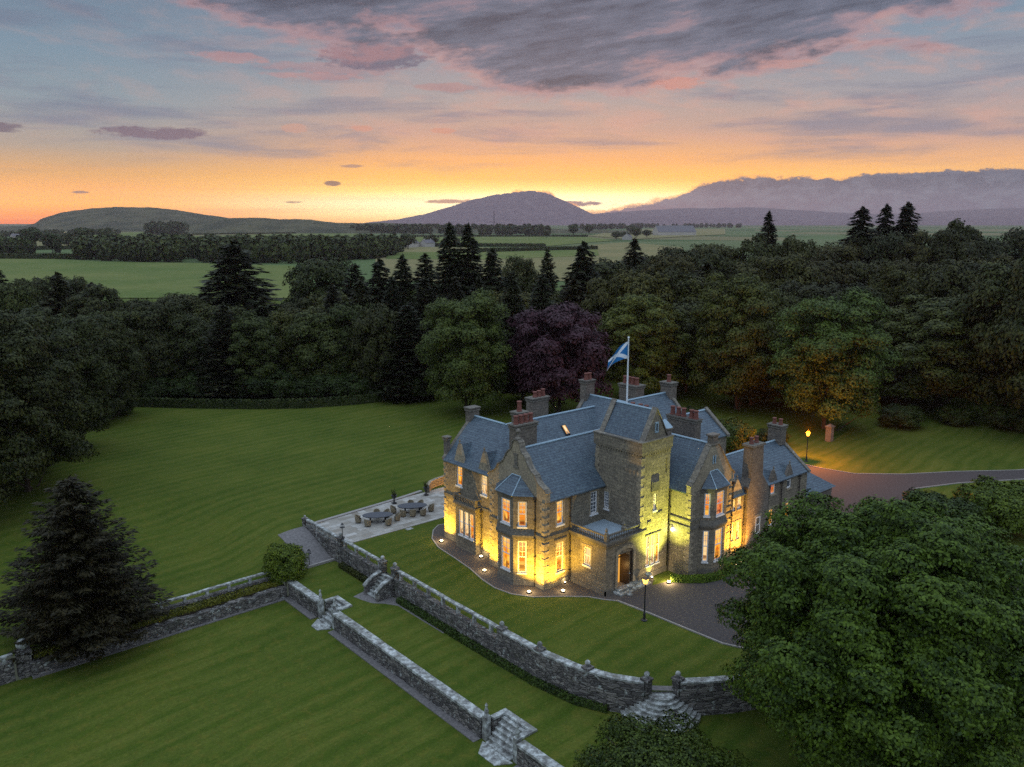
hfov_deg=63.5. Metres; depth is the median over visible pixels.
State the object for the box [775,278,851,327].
broadleaf tree
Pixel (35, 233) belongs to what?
field tree
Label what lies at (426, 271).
fir tree
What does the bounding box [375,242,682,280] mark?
stubble field
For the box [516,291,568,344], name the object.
broadleaf tree
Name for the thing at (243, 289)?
spruce
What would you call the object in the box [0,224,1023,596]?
ground
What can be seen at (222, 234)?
hill foot field
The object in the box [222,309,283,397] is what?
broadleaf tree
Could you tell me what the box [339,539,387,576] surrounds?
retaining wall
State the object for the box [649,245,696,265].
broadleaf tree
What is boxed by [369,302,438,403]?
fir tree
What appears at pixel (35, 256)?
hedgerow
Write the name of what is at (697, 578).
hedge
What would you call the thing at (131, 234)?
field strip
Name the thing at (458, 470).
window
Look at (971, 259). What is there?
broadleaf tree
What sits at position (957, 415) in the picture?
rhododendron
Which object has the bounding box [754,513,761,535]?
window
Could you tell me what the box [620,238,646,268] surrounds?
spruce
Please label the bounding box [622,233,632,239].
farm building
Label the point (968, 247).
broadleaf tree
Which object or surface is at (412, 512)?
tub chair
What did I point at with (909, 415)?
rhododendron
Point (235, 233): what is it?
hedgerow
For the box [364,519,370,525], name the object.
tub chair
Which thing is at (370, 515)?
garden table
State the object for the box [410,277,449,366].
fir tree
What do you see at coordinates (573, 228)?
field tree
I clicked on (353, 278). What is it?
fir tree
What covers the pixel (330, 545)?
retaining wall
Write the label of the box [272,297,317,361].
broadleaf tree
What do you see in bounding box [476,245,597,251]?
hedgerow
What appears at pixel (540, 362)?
copper beech
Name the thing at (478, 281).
spruce
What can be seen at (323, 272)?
broadleaf tree
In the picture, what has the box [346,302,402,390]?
broadleaf tree
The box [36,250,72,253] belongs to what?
rough field
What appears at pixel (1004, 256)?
broadleaf tree
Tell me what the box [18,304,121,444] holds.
broadleaf tree
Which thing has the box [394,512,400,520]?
tub chair
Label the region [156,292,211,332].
broadleaf tree
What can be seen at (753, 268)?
broadleaf tree
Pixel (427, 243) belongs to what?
farm building
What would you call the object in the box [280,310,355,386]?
broadleaf tree
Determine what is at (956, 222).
broadleaf tree
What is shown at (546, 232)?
field tree
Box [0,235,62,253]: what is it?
woodland
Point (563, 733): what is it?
lawn
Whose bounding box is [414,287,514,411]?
broadleaf tree
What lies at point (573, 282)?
spruce
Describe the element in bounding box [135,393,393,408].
boundary hedge
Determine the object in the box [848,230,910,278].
broadleaf tree
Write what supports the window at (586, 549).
in the mansion
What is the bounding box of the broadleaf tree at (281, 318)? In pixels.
[268,308,309,375]
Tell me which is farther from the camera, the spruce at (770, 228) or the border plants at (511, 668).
the spruce at (770, 228)
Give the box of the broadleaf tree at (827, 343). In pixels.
[764,286,904,430]
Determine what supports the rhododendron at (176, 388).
on the ground at (314, 464)
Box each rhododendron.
[90,407,114,425]
[112,393,138,414]
[136,373,177,397]
[165,378,198,396]
[182,366,233,396]
[243,366,299,397]
[279,377,313,396]
[302,368,356,396]
[332,371,379,394]
[685,405,715,415]
[718,416,756,450]
[755,428,791,441]
[877,403,926,426]
[895,487,984,523]
[932,403,978,425]
[950,474,1023,534]
[983,404,1023,429]
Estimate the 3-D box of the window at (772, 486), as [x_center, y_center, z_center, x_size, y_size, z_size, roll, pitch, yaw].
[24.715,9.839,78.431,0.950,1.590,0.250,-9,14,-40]
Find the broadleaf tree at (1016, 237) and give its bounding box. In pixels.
[999,226,1023,259]
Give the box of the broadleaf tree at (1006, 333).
[980,253,1023,409]
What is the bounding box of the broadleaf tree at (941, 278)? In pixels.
[892,258,976,320]
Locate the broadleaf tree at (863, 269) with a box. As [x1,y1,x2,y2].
[831,259,885,285]
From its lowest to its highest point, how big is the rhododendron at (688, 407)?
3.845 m
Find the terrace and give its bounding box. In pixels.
[313,487,444,541]
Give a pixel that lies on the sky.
(337, 111)
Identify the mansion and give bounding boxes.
[442,372,834,596]
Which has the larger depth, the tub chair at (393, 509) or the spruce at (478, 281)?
the spruce at (478, 281)
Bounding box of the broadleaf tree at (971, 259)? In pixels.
[943,256,1001,293]
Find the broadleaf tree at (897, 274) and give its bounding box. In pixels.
[867,262,930,320]
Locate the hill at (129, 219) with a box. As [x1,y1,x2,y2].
[0,207,225,231]
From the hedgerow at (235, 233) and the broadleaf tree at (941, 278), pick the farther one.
the hedgerow at (235, 233)
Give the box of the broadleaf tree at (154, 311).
[123,298,194,394]
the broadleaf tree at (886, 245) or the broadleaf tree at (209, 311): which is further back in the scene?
the broadleaf tree at (886, 245)
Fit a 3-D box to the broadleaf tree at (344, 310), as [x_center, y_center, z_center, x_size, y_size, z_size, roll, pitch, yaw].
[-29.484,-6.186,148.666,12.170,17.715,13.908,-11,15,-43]
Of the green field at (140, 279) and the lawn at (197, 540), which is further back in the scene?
the green field at (140, 279)
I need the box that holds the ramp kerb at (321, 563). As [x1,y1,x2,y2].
[302,558,334,569]
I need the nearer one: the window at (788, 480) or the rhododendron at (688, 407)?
the window at (788, 480)
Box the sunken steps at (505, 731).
[478,703,537,765]
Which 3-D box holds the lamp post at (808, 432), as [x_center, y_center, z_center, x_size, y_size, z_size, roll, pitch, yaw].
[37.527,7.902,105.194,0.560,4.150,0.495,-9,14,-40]
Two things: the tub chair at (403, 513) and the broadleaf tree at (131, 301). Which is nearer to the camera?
the tub chair at (403, 513)
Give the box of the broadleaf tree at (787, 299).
[753,288,818,350]
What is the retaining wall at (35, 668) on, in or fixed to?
on the lawn at (283, 683)
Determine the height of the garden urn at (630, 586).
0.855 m
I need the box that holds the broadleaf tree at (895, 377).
[873,328,940,402]
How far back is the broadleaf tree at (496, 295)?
158.94 m
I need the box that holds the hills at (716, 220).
[389,214,1023,224]
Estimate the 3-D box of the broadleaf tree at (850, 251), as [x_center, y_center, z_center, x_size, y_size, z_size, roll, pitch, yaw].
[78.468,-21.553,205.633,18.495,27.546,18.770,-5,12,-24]
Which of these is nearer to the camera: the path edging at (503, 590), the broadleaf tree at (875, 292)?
the path edging at (503, 590)
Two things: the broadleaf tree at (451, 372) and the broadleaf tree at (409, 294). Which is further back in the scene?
the broadleaf tree at (409, 294)
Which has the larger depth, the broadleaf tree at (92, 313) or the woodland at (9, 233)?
the woodland at (9, 233)
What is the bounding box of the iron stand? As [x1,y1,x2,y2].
[340,523,344,539]
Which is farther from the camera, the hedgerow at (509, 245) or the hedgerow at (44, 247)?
the hedgerow at (509, 245)
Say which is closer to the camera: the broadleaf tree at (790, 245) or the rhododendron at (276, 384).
the rhododendron at (276, 384)
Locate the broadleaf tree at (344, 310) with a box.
[318,300,376,371]
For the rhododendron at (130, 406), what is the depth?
129.97 m
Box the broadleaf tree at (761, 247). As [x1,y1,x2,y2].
[732,233,782,264]
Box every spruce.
[0,270,9,287]
[36,271,78,328]
[194,240,283,318]
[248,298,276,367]
[316,284,346,394]
[345,278,373,358]
[366,258,390,303]
[381,276,404,323]
[387,253,416,309]
[431,222,472,299]
[441,276,463,386]
[453,222,488,298]
[455,275,506,394]
[473,248,507,301]
[494,269,530,390]
[559,241,603,308]
[560,277,597,378]
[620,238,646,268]
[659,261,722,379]
[752,211,777,255]
[836,206,882,263]
[874,202,895,236]
[889,201,926,260]
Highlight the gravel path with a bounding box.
[433,525,653,599]
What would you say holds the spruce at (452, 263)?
on the ground at (314, 464)
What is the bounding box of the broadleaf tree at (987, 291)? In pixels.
[945,259,1023,413]
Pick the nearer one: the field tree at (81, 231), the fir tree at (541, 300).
the fir tree at (541, 300)
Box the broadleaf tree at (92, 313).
[86,309,113,334]
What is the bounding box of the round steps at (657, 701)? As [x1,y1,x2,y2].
[620,685,700,733]
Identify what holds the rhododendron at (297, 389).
on the ground at (314, 464)
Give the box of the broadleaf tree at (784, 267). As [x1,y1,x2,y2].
[758,251,824,292]
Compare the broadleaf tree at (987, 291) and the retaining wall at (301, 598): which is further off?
the broadleaf tree at (987, 291)
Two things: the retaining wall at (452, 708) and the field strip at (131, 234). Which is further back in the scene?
the field strip at (131, 234)
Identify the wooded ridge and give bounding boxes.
[183,218,641,233]
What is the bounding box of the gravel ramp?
[278,526,331,564]
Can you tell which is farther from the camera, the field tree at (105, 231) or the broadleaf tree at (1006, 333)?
the field tree at (105, 231)
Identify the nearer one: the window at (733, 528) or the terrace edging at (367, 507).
the window at (733, 528)
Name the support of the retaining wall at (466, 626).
on the lawn at (563, 733)
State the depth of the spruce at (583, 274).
167.54 m
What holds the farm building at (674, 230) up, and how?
on the ground at (314, 464)
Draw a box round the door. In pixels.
[618,550,631,584]
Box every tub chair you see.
[355,514,360,522]
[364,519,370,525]
[385,518,391,525]
[390,505,396,512]
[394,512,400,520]
[399,510,405,517]
[409,510,415,516]
[420,508,425,515]
[428,503,433,510]
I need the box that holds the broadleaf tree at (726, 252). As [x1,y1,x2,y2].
[690,242,735,269]
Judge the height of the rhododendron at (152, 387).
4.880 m
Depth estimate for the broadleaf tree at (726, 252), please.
200.21 m
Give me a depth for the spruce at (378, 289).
158.15 m
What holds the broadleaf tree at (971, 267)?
on the ground at (314, 464)
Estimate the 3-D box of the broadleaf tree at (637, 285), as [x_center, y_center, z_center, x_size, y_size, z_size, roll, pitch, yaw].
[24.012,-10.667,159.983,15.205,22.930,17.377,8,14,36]
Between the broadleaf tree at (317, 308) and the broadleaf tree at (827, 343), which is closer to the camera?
the broadleaf tree at (827, 343)
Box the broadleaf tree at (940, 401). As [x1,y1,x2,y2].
[912,322,963,404]
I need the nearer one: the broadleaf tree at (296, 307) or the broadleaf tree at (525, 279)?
the broadleaf tree at (296, 307)
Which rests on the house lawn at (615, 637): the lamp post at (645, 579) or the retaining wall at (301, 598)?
the lamp post at (645, 579)
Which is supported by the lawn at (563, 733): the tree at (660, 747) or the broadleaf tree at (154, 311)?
the tree at (660, 747)
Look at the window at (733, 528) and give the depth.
74.95 m
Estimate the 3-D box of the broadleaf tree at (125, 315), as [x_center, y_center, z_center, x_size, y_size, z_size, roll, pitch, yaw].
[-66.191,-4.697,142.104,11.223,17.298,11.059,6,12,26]
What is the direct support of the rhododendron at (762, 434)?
on the ground at (314, 464)
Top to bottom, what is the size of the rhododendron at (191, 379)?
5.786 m
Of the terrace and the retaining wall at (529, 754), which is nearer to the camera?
the retaining wall at (529, 754)
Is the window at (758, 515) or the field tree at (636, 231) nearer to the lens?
the window at (758, 515)
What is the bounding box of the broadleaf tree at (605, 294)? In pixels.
[577,276,628,376]
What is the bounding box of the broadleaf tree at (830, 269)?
[796,251,858,287]
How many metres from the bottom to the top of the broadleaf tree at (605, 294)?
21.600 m
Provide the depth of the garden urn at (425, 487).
92.13 m
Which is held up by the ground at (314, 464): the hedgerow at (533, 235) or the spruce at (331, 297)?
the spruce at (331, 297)
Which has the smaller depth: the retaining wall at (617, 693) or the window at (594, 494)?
the retaining wall at (617, 693)
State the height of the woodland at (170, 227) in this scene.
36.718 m
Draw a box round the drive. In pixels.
[620,465,1023,645]
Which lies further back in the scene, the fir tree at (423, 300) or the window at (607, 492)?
the fir tree at (423, 300)
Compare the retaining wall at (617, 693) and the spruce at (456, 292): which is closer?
the retaining wall at (617, 693)
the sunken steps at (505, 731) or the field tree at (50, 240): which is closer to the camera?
the sunken steps at (505, 731)
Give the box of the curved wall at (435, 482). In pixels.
[427,475,443,492]
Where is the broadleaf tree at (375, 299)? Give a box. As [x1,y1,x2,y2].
[349,294,404,306]
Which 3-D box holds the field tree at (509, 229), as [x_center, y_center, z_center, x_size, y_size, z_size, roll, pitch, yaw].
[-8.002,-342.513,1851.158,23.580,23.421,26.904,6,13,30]
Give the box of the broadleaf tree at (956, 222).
[931,218,986,261]
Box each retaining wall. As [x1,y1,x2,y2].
[0,653,15,685]
[15,585,286,679]
[52,571,270,643]
[283,580,318,619]
[301,515,344,562]
[328,611,483,741]
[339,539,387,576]
[390,562,498,654]
[496,621,653,712]
[514,740,562,766]
[671,587,1018,715]
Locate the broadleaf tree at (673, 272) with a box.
[645,265,700,308]
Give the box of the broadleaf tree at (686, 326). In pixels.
[640,299,724,391]
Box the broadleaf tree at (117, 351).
[61,312,149,419]
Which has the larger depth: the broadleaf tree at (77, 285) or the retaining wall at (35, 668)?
the broadleaf tree at (77, 285)
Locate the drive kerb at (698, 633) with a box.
[616,464,1023,650]
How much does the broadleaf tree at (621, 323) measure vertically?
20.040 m
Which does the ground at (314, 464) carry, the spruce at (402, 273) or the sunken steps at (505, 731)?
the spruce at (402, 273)
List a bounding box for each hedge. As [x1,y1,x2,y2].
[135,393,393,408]
[670,567,733,582]
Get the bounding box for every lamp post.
[641,574,649,621]
[804,430,810,461]
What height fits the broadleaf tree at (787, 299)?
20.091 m
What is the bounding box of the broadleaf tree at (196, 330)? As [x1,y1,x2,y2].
[159,310,215,380]
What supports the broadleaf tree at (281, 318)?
on the ground at (314, 464)
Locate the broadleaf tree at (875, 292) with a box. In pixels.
[843,281,895,332]
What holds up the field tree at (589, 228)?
on the ground at (314, 464)
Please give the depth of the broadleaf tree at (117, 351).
125.87 m
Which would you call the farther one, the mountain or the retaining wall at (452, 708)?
the mountain
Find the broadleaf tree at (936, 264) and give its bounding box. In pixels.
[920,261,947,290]
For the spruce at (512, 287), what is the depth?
147.79 m
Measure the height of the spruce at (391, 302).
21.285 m
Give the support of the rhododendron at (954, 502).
on the ground at (314, 464)
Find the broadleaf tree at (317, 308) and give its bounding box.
[300,291,351,334]
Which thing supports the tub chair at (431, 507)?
on the terrace
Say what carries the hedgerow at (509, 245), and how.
on the ground at (314, 464)
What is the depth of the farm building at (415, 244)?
980.60 m
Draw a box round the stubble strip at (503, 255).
[386,250,598,258]
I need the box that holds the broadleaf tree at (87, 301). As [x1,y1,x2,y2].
[61,283,126,317]
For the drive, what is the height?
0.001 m
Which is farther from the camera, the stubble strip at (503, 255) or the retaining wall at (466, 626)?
the stubble strip at (503, 255)
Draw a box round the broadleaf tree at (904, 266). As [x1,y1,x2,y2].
[864,257,939,303]
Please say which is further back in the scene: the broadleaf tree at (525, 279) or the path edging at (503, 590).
the broadleaf tree at (525, 279)
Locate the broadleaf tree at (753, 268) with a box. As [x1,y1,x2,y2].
[721,256,779,309]
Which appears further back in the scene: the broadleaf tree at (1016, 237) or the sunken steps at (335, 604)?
the broadleaf tree at (1016, 237)
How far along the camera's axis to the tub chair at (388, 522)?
82.93 m
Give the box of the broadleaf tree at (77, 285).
[41,275,88,306]
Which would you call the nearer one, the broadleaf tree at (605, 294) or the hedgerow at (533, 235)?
the broadleaf tree at (605, 294)
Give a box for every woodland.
[0,228,120,236]
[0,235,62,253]
[69,232,406,263]
[143,220,188,234]
[313,223,550,234]
[579,223,741,229]
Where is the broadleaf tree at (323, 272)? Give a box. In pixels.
[274,255,353,310]
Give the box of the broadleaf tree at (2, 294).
[0,283,14,312]
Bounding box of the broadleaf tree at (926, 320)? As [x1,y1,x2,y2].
[875,292,1011,412]
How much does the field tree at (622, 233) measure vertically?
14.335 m
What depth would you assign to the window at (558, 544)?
69.44 m
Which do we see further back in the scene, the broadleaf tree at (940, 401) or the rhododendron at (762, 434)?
the broadleaf tree at (940, 401)
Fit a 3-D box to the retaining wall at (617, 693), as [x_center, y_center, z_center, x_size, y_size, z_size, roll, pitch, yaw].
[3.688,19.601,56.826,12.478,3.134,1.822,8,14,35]
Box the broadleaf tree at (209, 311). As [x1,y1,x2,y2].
[187,304,250,356]
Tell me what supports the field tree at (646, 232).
on the ground at (314, 464)
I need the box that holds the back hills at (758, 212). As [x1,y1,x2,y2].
[595,207,1023,220]
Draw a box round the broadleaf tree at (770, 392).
[759,349,830,408]
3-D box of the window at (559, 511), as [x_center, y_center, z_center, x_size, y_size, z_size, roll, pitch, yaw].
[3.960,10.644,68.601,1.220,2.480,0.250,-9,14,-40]
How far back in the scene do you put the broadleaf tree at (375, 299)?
157.39 m
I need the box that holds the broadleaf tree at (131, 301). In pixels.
[119,298,155,326]
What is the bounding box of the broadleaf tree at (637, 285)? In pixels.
[607,267,676,366]
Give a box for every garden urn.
[391,487,396,503]
[423,481,428,495]
[627,584,633,595]
[645,572,651,583]
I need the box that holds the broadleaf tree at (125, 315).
[101,306,161,390]
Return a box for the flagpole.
[607,337,629,402]
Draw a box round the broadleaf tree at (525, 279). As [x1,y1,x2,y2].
[498,254,538,294]
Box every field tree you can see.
[16,227,43,241]
[38,232,64,252]
[56,232,75,244]
[72,227,93,237]
[96,227,115,237]
[399,233,416,248]
[423,234,439,242]
[503,225,514,234]
[542,230,549,235]
[568,224,579,234]
[583,224,593,234]
[610,231,620,238]
[620,231,630,236]
[625,225,634,231]
[630,227,641,237]
[641,229,652,236]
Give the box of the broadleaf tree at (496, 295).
[486,287,533,331]
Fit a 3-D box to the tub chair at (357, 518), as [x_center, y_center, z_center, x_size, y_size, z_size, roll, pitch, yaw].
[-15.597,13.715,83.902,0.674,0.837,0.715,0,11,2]
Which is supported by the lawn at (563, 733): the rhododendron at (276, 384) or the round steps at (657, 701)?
the round steps at (657, 701)
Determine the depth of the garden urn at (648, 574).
69.86 m
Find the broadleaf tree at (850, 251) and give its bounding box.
[809,241,862,282]
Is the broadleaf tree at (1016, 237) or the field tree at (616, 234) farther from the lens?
the field tree at (616, 234)
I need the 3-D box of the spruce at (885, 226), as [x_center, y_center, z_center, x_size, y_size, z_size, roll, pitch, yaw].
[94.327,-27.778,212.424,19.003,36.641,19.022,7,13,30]
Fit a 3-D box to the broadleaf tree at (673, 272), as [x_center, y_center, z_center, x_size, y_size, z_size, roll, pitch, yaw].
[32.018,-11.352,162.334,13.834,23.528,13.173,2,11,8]
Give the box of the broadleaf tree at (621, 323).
[596,292,694,393]
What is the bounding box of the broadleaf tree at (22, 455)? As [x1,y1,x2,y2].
[0,310,63,506]
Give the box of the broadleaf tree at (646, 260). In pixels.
[615,252,655,270]
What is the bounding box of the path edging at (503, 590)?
[432,524,615,600]
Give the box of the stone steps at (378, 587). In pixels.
[363,570,392,601]
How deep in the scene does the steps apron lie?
70.17 m
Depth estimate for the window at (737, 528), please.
75.49 m
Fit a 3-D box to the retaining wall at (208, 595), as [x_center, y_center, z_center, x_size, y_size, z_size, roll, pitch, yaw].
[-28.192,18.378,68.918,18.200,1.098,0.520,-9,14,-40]
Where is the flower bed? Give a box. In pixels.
[32,582,283,659]
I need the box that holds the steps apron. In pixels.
[353,591,444,632]
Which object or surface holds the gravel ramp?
on the lawn at (197, 540)
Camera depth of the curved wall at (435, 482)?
95.23 m
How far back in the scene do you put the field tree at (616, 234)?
1373.44 m
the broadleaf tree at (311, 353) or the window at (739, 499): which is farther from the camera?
the broadleaf tree at (311, 353)
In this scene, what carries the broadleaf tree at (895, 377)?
on the ground at (314, 464)
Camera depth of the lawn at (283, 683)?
56.95 m
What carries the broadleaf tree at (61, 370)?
on the ground at (314, 464)
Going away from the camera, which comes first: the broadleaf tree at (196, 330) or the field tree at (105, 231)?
the broadleaf tree at (196, 330)
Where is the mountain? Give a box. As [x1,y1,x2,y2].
[367,191,603,224]
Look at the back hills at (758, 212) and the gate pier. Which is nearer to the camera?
the gate pier
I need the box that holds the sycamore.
[714,488,1023,766]
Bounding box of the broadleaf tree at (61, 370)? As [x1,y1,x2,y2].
[0,309,99,491]
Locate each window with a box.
[455,465,462,488]
[480,474,487,497]
[555,498,565,527]
[555,538,565,574]
[582,543,592,568]
[589,489,598,516]
[603,488,610,510]
[652,490,657,512]
[731,521,734,542]
[735,518,741,540]
[737,497,741,511]
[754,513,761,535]
[770,484,775,496]
[786,478,791,489]
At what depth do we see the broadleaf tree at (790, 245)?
200.01 m
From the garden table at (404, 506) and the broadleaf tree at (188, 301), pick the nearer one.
the garden table at (404, 506)
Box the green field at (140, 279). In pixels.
[0,259,294,297]
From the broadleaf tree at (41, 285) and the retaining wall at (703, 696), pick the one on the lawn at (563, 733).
the retaining wall at (703, 696)
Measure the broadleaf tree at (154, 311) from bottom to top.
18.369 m
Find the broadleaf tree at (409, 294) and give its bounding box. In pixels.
[400,287,437,313]
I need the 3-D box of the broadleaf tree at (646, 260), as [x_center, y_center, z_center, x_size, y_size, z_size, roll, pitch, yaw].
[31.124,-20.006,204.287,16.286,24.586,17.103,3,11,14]
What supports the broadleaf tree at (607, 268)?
on the ground at (314, 464)
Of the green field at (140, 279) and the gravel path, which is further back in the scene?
the green field at (140, 279)
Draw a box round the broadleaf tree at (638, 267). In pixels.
[614,261,653,291]
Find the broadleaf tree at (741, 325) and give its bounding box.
[684,269,790,410]
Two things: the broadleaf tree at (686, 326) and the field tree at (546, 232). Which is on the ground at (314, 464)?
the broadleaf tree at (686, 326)
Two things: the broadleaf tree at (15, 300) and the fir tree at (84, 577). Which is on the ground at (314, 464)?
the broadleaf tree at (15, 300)
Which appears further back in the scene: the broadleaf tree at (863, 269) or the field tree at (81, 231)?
the field tree at (81, 231)
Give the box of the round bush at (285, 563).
[261,543,309,585]
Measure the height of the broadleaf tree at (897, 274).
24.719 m
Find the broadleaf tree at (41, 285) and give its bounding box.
[8,275,59,305]
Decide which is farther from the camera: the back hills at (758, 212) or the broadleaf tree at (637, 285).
the back hills at (758, 212)
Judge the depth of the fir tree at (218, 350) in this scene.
139.43 m
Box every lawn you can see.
[0,482,333,656]
[0,596,516,766]
[296,561,1023,766]
[347,518,749,690]
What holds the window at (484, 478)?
in the mansion
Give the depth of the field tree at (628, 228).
2188.03 m
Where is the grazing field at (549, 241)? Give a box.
[398,237,611,245]
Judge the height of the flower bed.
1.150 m
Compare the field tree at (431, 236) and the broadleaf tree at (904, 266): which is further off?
the field tree at (431, 236)
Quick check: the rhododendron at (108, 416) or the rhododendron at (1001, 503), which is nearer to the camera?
the rhododendron at (1001, 503)
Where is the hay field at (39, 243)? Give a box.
[37,241,65,245]
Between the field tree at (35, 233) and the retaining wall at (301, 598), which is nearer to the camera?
the retaining wall at (301, 598)
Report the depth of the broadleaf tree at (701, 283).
154.65 m
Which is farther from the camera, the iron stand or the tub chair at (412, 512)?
the tub chair at (412, 512)
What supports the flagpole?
attached to the mansion
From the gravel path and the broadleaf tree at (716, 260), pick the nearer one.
the gravel path
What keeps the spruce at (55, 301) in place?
on the ground at (314, 464)
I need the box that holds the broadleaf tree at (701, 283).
[656,272,730,356]
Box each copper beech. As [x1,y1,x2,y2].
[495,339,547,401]
[497,300,613,412]
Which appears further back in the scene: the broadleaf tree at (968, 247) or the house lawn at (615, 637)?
the broadleaf tree at (968, 247)
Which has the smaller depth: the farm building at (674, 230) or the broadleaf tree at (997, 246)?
the broadleaf tree at (997, 246)
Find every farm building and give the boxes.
[408,241,419,246]
[420,239,434,246]
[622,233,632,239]
[652,225,695,234]
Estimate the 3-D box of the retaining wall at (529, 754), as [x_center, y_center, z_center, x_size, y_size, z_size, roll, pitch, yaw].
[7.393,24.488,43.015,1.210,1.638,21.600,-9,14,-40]
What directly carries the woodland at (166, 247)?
on the ground at (314, 464)
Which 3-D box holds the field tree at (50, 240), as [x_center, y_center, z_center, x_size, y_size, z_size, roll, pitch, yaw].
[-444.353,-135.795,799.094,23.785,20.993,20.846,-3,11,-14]
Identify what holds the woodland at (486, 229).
on the ground at (314, 464)
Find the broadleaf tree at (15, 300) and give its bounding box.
[0,284,44,314]
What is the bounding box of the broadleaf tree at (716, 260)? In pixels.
[682,248,739,286]
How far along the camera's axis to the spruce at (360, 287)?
147.63 m
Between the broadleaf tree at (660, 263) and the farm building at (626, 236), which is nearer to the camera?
the broadleaf tree at (660, 263)
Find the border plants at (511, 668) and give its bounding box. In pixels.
[395,596,608,712]
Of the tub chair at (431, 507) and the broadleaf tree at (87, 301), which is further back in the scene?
the broadleaf tree at (87, 301)
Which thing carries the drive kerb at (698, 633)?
on the drive
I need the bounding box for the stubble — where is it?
[591,229,724,238]
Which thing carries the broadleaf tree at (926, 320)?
on the ground at (314, 464)
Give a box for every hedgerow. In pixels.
[0,253,78,258]
[36,245,70,249]
[154,232,295,235]
[400,234,587,236]
[435,243,545,246]
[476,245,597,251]
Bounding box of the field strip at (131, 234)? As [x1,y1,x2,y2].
[94,232,357,237]
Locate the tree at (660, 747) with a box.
[573,708,752,766]
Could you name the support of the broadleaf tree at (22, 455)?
on the ground at (314, 464)
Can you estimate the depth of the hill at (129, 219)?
2854.87 m
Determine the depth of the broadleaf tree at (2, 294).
154.58 m
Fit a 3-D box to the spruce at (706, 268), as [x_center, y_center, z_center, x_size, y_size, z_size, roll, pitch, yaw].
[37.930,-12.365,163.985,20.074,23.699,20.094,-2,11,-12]
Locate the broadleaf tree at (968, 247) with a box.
[923,224,986,274]
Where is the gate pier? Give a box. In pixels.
[825,424,834,441]
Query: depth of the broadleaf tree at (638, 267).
181.97 m
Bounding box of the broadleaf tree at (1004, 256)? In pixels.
[991,253,1023,265]
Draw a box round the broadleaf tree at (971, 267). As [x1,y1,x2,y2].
[945,259,1012,308]
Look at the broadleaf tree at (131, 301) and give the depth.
158.60 m
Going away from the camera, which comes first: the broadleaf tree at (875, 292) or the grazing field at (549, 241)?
the broadleaf tree at (875, 292)
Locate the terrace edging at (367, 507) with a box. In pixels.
[310,490,443,542]
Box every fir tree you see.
[0,474,173,664]
[193,302,257,398]
[341,263,368,297]
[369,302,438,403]
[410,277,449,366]
[412,253,445,322]
[527,272,563,365]
[532,248,559,298]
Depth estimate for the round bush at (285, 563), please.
73.81 m
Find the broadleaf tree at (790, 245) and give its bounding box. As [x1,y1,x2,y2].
[772,234,821,263]
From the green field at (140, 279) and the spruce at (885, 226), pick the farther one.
the green field at (140, 279)
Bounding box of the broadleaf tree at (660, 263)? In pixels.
[640,251,701,277]
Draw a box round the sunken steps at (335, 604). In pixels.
[312,590,351,630]
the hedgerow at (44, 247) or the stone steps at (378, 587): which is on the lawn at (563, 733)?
the stone steps at (378, 587)
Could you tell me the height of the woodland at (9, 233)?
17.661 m
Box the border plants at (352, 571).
[338,562,367,582]
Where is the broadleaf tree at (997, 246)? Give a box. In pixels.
[982,236,1018,261]
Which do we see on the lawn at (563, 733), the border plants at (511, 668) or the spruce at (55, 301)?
the border plants at (511, 668)
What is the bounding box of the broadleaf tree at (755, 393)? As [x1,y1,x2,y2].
[718,346,785,404]
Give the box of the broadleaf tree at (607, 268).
[557,257,627,295]
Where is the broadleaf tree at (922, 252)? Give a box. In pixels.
[888,229,935,264]
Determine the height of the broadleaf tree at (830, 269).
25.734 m
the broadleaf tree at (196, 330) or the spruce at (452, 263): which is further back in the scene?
the spruce at (452, 263)
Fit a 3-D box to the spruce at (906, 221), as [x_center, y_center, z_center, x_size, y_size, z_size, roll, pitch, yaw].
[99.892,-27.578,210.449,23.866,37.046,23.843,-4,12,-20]
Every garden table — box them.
[362,512,392,522]
[397,503,426,512]
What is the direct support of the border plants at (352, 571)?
on the lawn at (563, 733)
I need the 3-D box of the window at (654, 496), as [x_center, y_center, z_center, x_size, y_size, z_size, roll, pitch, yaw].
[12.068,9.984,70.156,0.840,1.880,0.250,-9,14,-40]
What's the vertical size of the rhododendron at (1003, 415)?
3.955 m
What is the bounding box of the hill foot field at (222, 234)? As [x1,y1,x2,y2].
[183,233,289,235]

